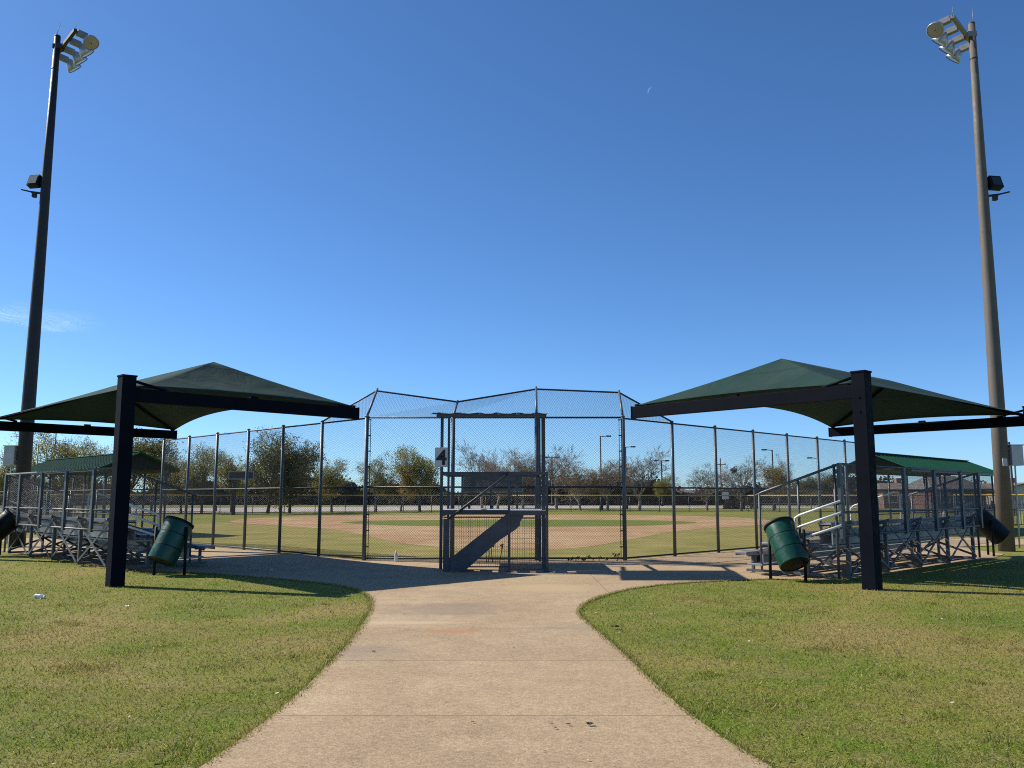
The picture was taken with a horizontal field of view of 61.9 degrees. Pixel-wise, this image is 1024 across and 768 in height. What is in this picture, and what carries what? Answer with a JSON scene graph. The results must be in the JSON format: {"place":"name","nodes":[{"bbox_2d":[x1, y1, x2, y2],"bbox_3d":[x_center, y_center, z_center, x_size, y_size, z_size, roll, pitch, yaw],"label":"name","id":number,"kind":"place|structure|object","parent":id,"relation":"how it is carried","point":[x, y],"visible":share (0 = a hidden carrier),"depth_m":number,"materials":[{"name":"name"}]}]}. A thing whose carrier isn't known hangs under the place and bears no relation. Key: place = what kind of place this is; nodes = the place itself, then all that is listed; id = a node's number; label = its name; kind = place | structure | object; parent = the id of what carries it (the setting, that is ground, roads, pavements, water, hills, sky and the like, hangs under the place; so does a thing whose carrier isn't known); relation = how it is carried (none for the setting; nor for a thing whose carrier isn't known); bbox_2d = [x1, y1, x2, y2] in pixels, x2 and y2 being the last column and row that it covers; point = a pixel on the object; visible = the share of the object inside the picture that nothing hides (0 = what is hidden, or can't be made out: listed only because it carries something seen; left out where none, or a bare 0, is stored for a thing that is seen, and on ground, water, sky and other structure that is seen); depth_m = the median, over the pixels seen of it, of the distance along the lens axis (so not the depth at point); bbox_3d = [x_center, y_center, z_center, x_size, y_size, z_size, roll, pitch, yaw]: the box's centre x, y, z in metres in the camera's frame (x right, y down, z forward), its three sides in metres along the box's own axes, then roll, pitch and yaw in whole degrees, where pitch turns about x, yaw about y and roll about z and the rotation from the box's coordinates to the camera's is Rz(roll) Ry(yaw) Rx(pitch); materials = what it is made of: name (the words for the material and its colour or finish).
{"place":"outdoors","nodes":[
{"label":"outdoors","id":0,"kind":"place"},
{"bbox_2d":[0,506,855,512],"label":"road","id":1,"kind":"structure","parent":0,"point":[379,509],"depth_m":114.67,"materials":[{"name":"grey asphalt"}]},
{"bbox_2d":[486,543,503,561],"bbox_3d":[-0.431,4.117,20.842,0.470,0.496,0.254,0,-8,0],"label":"dry weed","id":2,"kind":"object","parent":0,"point":[501,545],"visible":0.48,"depth_m":20.82,"materials":[{"name":"black plant"}]},
{"bbox_2d":[137,523,856,559],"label":"infield foul grass","id":3,"kind":"structure","parent":0,"point":[410,549],"depth_m":29.24,"materials":[{"name":"green plant"}]},
{"bbox_2d":[230,515,769,548],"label":"infield dirt","id":4,"kind":"structure","parent":0,"point":[553,542],"depth_m":42.90,"materials":[{"name":"soil"}]},
{"bbox_2d":[1,537,1003,767],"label":"path","id":5,"kind":"structure","parent":0,"point":[435,674],"depth_m":7.55,"materials":[{"name":"concrete"}]},
{"bbox_2d":[2,467,214,567],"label":"bleachers","id":6,"kind":"object","parent":5,"relation":"on","point":[92,531],"visible":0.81,"depth_m":20.55,"materials":[{"name":"grey metal"}]},
{"bbox_2d":[159,418,364,558],"bbox_3d":[-8.095,3.191,25.971,0.100,3.670,12.350,7,-11,-45],"label":"sideline fence","id":7,"kind":"object","parent":5,"relation":"on","point":[281,488],"visible":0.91,"depth_m":25.23,"materials":[{"name":"metal"}]},
{"bbox_2d":[394,551,397,561],"bbox_3d":[-2.852,4.238,20.986,0.090,0.250,0.090,0,-8,0],"label":"water bottle","id":8,"kind":"object","parent":5,"relation":"on","point":[395,557],"visible":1,"depth_m":20.95,"materials":[{"name":"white plastic"}]},
{"bbox_2d":[431,412,550,571],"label":"scoring platform","id":9,"kind":"structure","parent":5,"relation":"on","point":[477,548],"depth_m":18.39,"materials":[{"name":"metal"}]},
{"bbox_2d":[435,447,447,466],"bbox_3d":[-1.583,1.643,19.141,0.290,0.440,0.019,0,-8,0],"label":"number sign","id":10,"kind":"object","parent":9,"relation":"attached to","point":[441,456],"visible":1,"depth_m":19.13,"materials":[{"name":"white"}]},
{"bbox_2d":[323,386,670,560],"bbox_3d":[-0.399,2.280,22.448,9.585,4.554,1.622,0,-8,0],"label":"backstop","id":11,"kind":"object","parent":5,"relation":"on","point":[453,484],"visible":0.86,"depth_m":21.70,"materials":[{"name":"metal"}]},
{"bbox_2d":[567,556,585,560],"bbox_3d":[1.595,4.344,21.204,0.489,0.151,0.232,0,-8,0],"label":"dry weed","id":12,"kind":"object","parent":5,"relation":"on","point":[582,559],"visible":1,"depth_m":21.19,"materials":[{"name":"green"}]},
{"bbox_2d":[586,555,609,560],"bbox_3d":[2.140,4.334,21.224,0.585,0.178,0.189,0,-8,0],"label":"dry weed","id":13,"kind":"object","parent":5,"relation":"on","point":[588,556],"visible":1,"depth_m":21.19,"materials":[{"name":"green"}]},
{"bbox_2d":[625,418,857,558],"bbox_3d":[8.251,3.328,27.008,0.100,3.670,15.309,-7,-11,45],"label":"sideline fence","id":14,"kind":"object","parent":5,"relation":"on","point":[715,487],"visible":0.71,"depth_m":24.99,"materials":[{"name":"metal"}]},
{"bbox_2d":[735,463,983,578],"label":"bleachers","id":15,"kind":"object","parent":5,"relation":"on","point":[837,539],"visible":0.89,"depth_m":18.46,"materials":[{"name":"metal"}]},
{"bbox_2d":[835,452,995,524],"bbox_3d":[19.490,5.164,40.170,12.200,3.475,3.330,7,-11,-45],"label":"dugout","id":16,"kind":"object","parent":5,"relation":"on","point":[890,459],"visible":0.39,"depth_m":38.66,"materials":[{"name":"green metal"}]},
{"bbox_2d":[0,505,1023,767],"bbox_3d":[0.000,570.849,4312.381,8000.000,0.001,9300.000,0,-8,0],"label":"ground","id":17,"kind":"structure","parent":0,"point":[668,641],"depth_m":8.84,"materials":[{"name":"green plant"}]},
{"bbox_2d":[0,509,20,554],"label":"trash bin","id":18,"kind":"object","parent":17,"relation":"on","point":[7,522],"visible":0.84,"depth_m":23.14,"materials":[{"name":"paint"}]},
{"bbox_2d":[0,447,45,500],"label":"leafing tree","id":19,"kind":"object","parent":17,"relation":"on","point":[5,469],"visible":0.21,"depth_m":84.80,"materials":[{"name":"green plant"}]},
{"bbox_2d":[33,594,45,597],"bbox_3d":[-7.482,3.365,13.531,0.210,0.070,0.070,-3,-8,20],"label":"crushed bottle","id":20,"kind":"object","parent":17,"relation":"on","point":[38,596],"visible":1,"depth_m":13.50,"materials":[{"name":"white plastic"}]},
{"bbox_2d":[1,431,90,510],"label":"leafing tree","id":21,"kind":"object","parent":17,"relation":"on","point":[64,450],"visible":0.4,"depth_m":86.04,"materials":[{"name":"green plant"}]},
{"bbox_2d":[3,23,98,546],"bbox_3d":[-15.075,-3.631,28.418,2.654,18.039,1.742,-4,-9,30],"label":"light pole","id":22,"kind":"object","parent":17,"relation":"on","point":[19,456],"visible":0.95,"depth_m":28.48,"materials":[{"name":"brown"}]},
{"bbox_2d":[0,489,159,533],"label":"fence","id":23,"kind":"object","parent":17,"relation":"on","point":[109,490],"visible":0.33,"depth_m":34.64,"materials":[{"name":"metal"}]},
{"bbox_2d":[60,435,111,498],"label":"leafing tree","id":24,"kind":"object","parent":17,"relation":"on","point":[93,448],"visible":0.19,"depth_m":94.66,"materials":[{"name":"green plant"}]},
{"bbox_2d":[78,428,183,512],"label":"evergreen oak","id":25,"kind":"object","parent":17,"relation":"on","point":[151,450],"visible":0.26,"depth_m":83.16,"materials":[{"name":"green plant"}]},
{"bbox_2d":[139,441,181,510],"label":"evergreen oak","id":26,"kind":"object","parent":17,"relation":"on","point":[150,487],"visible":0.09,"depth_m":92.06,"materials":[{"name":"green plant"}]},
{"bbox_2d":[146,452,194,511],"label":"leafing tree","id":27,"kind":"object","parent":17,"relation":"on","point":[159,475],"visible":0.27,"depth_m":80.79,"materials":[{"name":"green plant"}]},
{"bbox_2d":[148,515,193,575],"bbox_3d":[-7.024,3.346,17.583,0.636,1.267,0.905,-6,-10,38],"label":"trash bin","id":28,"kind":"object","parent":17,"relation":"on","point":[171,539],"visible":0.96,"depth_m":17.43,"materials":[{"name":"paint"}]},
{"bbox_2d":[0,362,359,586],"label":"shade canopy","id":29,"kind":"object","parent":17,"relation":"on","point":[173,401],"visible":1,"depth_m":18.32,"materials":[{"name":"fabric"}]},
{"bbox_2d":[164,442,226,512],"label":"leafing tree","id":30,"kind":"object","parent":17,"relation":"on","point":[202,472],"visible":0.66,"depth_m":79.17,"materials":[{"name":"green plant"}]},
{"bbox_2d":[206,446,248,510],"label":"spring tree","id":31,"kind":"object","parent":17,"relation":"on","point":[234,467],"visible":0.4,"depth_m":86.88,"materials":[{"name":"green plant"}]},
{"bbox_2d":[238,427,323,513],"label":"evergreen oak","id":32,"kind":"object","parent":17,"relation":"on","point":[259,468],"visible":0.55,"depth_m":80.12,"materials":[{"name":"green plant"}]},
{"bbox_2d":[264,433,329,512],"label":"evergreen oak","id":33,"kind":"object","parent":17,"relation":"on","point":[299,463],"visible":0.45,"depth_m":82.10,"materials":[{"name":"green plant"}]},
{"bbox_2d":[304,457,357,512],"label":"leafing tree","id":34,"kind":"object","parent":17,"relation":"on","point":[332,481],"visible":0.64,"depth_m":86.23,"materials":[{"name":"green plant"}]},
{"bbox_2d":[352,455,399,511],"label":"leafing tree","id":35,"kind":"object","parent":17,"relation":"on","point":[377,480],"visible":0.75,"depth_m":89.36,"materials":[{"name":"green plant"}]},
{"bbox_2d":[395,454,418,510],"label":"golden tree","id":36,"kind":"object","parent":17,"relation":"on","point":[407,489],"visible":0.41,"depth_m":92.81,"materials":[{"name":"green plant"}]},
{"bbox_2d":[383,443,439,511],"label":"spring tree","id":37,"kind":"object","parent":17,"relation":"on","point":[427,476],"visible":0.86,"depth_m":92.27,"materials":[{"name":"green plant"}]},
{"bbox_2d":[455,439,502,507],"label":"bare tree","id":38,"kind":"object","parent":17,"relation":"on","point":[473,456],"visible":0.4,"depth_m":119.41,"materials":[{"name":"brown plant"}]},
{"bbox_2d":[463,477,522,508],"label":"scoreboard","id":39,"kind":"object","parent":17,"relation":"on","point":[468,481],"visible":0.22,"depth_m":96.69,"materials":[{"name":"black metal"}]},
{"bbox_2d":[0,469,986,504],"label":"woodland","id":40,"kind":"object","parent":17,"relation":"on","point":[564,492],"visible":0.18,"depth_m":164.11,"materials":[{"name":"green plant"}]},
{"bbox_2d":[477,448,545,508],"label":"budding tree","id":41,"kind":"object","parent":17,"relation":"on","point":[494,469],"visible":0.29,"depth_m":107.00,"materials":[{"name":"brown plant"}]},
{"bbox_2d":[19,578,1013,763],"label":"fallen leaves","id":42,"kind":"object","parent":17,"relation":"on","point":[904,722],"visible":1,"depth_m":7.92,"materials":[{"name":"brown plant"}]},
{"bbox_2d":[494,449,553,508],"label":"budding tree","id":43,"kind":"object","parent":17,"relation":"on","point":[525,470],"visible":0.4,"depth_m":108.69,"materials":[{"name":"brown plant"}]},
{"bbox_2d":[510,446,584,508],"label":"bare tree","id":44,"kind":"object","parent":17,"relation":"on","point":[555,491],"visible":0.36,"depth_m":110.91,"materials":[{"name":"brown plant"}]},
{"bbox_2d":[546,457,559,505],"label":"street light","id":45,"kind":"object","parent":17,"relation":"on","point":[552,484],"visible":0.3,"depth_m":148.69,"materials":[{"name":"grey metal"}]},
{"bbox_2d":[548,454,611,510],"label":"budding tree","id":46,"kind":"object","parent":17,"relation":"on","point":[574,483],"visible":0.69,"depth_m":99.48,"materials":[{"name":"brown plant"}]},
{"bbox_2d":[578,457,630,509],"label":"budding tree","id":47,"kind":"object","parent":17,"relation":"on","point":[599,480],"visible":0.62,"depth_m":100.68,"materials":[{"name":"plant"}]},
{"bbox_2d":[599,435,610,509],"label":"street light","id":48,"kind":"object","parent":17,"relation":"on","point":[600,464],"visible":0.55,"depth_m":103.65,"materials":[{"name":"grey metal"}]},
{"bbox_2d":[625,446,635,508],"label":"street light","id":49,"kind":"object","parent":17,"relation":"on","point":[626,479],"visible":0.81,"depth_m":111.06,"materials":[{"name":"grey metal"}]},
{"bbox_2d":[599,443,670,510],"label":"bare tree","id":50,"kind":"object","parent":17,"relation":"on","point":[638,476],"visible":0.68,"depth_m":96.81,"materials":[{"name":"brown plant"}]},
{"bbox_2d":[653,460,668,505],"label":"street light","id":51,"kind":"object","parent":17,"relation":"on","point":[662,484],"visible":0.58,"depth_m":148.96,"materials":[{"name":"grey metal"}]},
{"bbox_2d":[652,474,681,498],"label":"spring tree","id":52,"kind":"object","parent":17,"relation":"on","point":[663,485],"visible":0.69,"depth_m":148.17,"materials":[{"name":"green plant"}]},
{"bbox_2d":[682,461,738,510],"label":"bare tree","id":53,"kind":"object","parent":17,"relation":"on","point":[706,483],"visible":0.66,"depth_m":98.02,"materials":[{"name":"grey plant"}]},
{"bbox_2d":[722,500,734,508],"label":"shrub","id":54,"kind":"object","parent":17,"relation":"on","point":[731,503],"visible":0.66,"depth_m":110.51,"materials":[{"name":"green plant"}]},
{"bbox_2d":[734,501,745,508],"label":"shrub","id":55,"kind":"object","parent":17,"relation":"on","point":[736,503],"visible":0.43,"depth_m":110.65,"materials":[{"name":"green plant"}]},
{"bbox_2d":[718,456,769,510],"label":"bare tree","id":56,"kind":"object","parent":17,"relation":"on","point":[739,478],"visible":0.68,"depth_m":96.87,"materials":[{"name":"grey plant"}]},
{"bbox_2d":[743,496,761,508],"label":"shrub","id":57,"kind":"object","parent":17,"relation":"on","point":[751,506],"visible":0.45,"depth_m":110.61,"materials":[{"name":"green plant"}]},
{"bbox_2d":[757,454,796,509],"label":"golden tree","id":58,"kind":"object","parent":17,"relation":"on","point":[770,475],"visible":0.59,"depth_m":96.59,"materials":[{"name":"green plant"}]},
{"bbox_2d":[764,516,808,581],"bbox_3d":[5.290,3.198,16.477,0.603,1.272,0.971,2,-8,-12],"label":"trash bin","id":59,"kind":"object","parent":17,"relation":"on","point":[786,544],"visible":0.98,"depth_m":16.30,"materials":[{"name":"metal"}]},
{"bbox_2d":[785,477,822,504],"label":"evergreen oak","id":60,"kind":"object","parent":17,"relation":"on","point":[804,483],"visible":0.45,"depth_m":148.57,"materials":[{"name":"green plant"}]},
{"bbox_2d":[631,359,1023,590],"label":"shade canopy","id":61,"kind":"object","parent":17,"relation":"on","point":[862,401],"visible":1,"depth_m":18.07,"materials":[{"name":"fabric"}]},
{"bbox_2d":[811,472,848,491],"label":"evergreen oak","id":62,"kind":"object","parent":17,"relation":"on","point":[826,479],"visible":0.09,"depth_m":167.73,"materials":[{"name":"green plant"}]},
{"bbox_2d":[877,478,902,507],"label":"house","id":63,"kind":"structure","parent":17,"relation":"on","point":[897,486],"depth_m":117.95,"materials":[{"name":"brick"}]},
{"bbox_2d":[901,475,991,508],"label":"house","id":64,"kind":"structure","parent":17,"relation":"on","point":[919,486],"depth_m":111.53,"materials":[{"name":"brick"}]},
{"bbox_2d":[877,489,1019,529],"bbox_3d":[20.253,5.771,38.792,0.076,1.910,18.813,-7,-11,45],"label":"fence","id":65,"kind":"object","parent":17,"relation":"on","point":[987,507],"visible":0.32,"depth_m":37.31,"materials":[{"name":"metal"}]},
{"bbox_2d":[926,7,1023,551],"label":"light pole","id":66,"kind":"object","parent":17,"relation":"on","point":[1005,456],"visible":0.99,"depth_m":26.15,"materials":[{"name":"metal"}]},
{"bbox_2d":[967,507,1009,555],"bbox_3d":[12.990,4.038,23.251,1.032,1.378,0.727,-2,-8,18],"label":"trash bin","id":67,"kind":"object","parent":17,"relation":"on","point":[994,531],"visible":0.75,"depth_m":23.02,"materials":[{"name":"paint"}]},
{"bbox_2d":[953,494,1023,524],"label":"fence","id":68,"kind":"object","parent":17,"relation":"on","point":[1020,510],"visible":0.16,"depth_m":46.90,"materials":[{"name":"metal"}]},
{"bbox_2d":[982,478,1023,508],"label":"house","id":69,"kind":"structure","parent":17,"relation":"on","point":[1020,488],"depth_m":111.45,"materials":[{"name":"brown brick"}]},
{"bbox_2d":[0,0,1023,492],"label":"sky","id":70,"kind":"structure","parent":0,"point":[342,201],"materials":[{"name":"blue"}]},
{"bbox_2d":[342,520,695,526],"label":"infield grass","id":71,"kind":"structure","parent":0,"point":[557,523],"depth_m":52.72,"materials":[{"name":"green plant"}]},
{"bbox_2d":[51,512,1023,559],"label":"outfield grass","id":72,"kind":"structure","parent":0,"point":[230,516],"depth_m":72.84,"materials":[{"name":"green plant"}]},
{"bbox_2d":[34,443,46,506],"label":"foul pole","id":73,"kind":"object","parent":72,"relation":"on","point":[37,460],"visible":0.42,"depth_m":65.82,"materials":[{"name":"metal"}]},
{"bbox_2d":[13,451,179,532],"bbox_3d":[-19.673,5.071,39.469,12.200,3.475,3.330,-7,-11,45],"label":"dugout","id":74,"kind":"object","parent":72,"relation":"on","point":[144,463],"visible":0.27,"depth_m":37.01,"materials":[{"name":"green metal"}]},
{"bbox_2d":[228,471,254,514],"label":"scoreboard","id":75,"kind":"object","parent":72,"relation":"on","point":[231,474],"visible":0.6,"depth_m":74.42,"materials":[{"name":"grey metal"}]},
{"bbox_2d":[0,494,1023,514],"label":"fence","id":76,"kind":"object","parent":72,"relation":"on","point":[414,504],"visible":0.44,"depth_m":86.89,"materials":[{"name":"metal"}]},
{"bbox_2d":[1008,442,1016,515],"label":"street light","id":77,"kind":"object","parent":72,"relation":"on","point":[1012,483],"visible":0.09,"depth_m":71.50,"materials":[{"name":"grey metal"}]},
{"bbox_2d":[755,555,760,561],"bbox_3d":[6.034,4.125,20.264,0.600,0.264,0.460,0,-8,0],"label":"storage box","id":78,"kind":"object","parent":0,"point":[757,558],"visible":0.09,"depth_m":20.05,"materials":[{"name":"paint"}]},
{"bbox_2d":[964,539,1023,545],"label":"side path","id":79,"kind":"structure","parent":0,"point":[982,542],"depth_m":29.66,"materials":[{"name":"concrete"}]}
]}

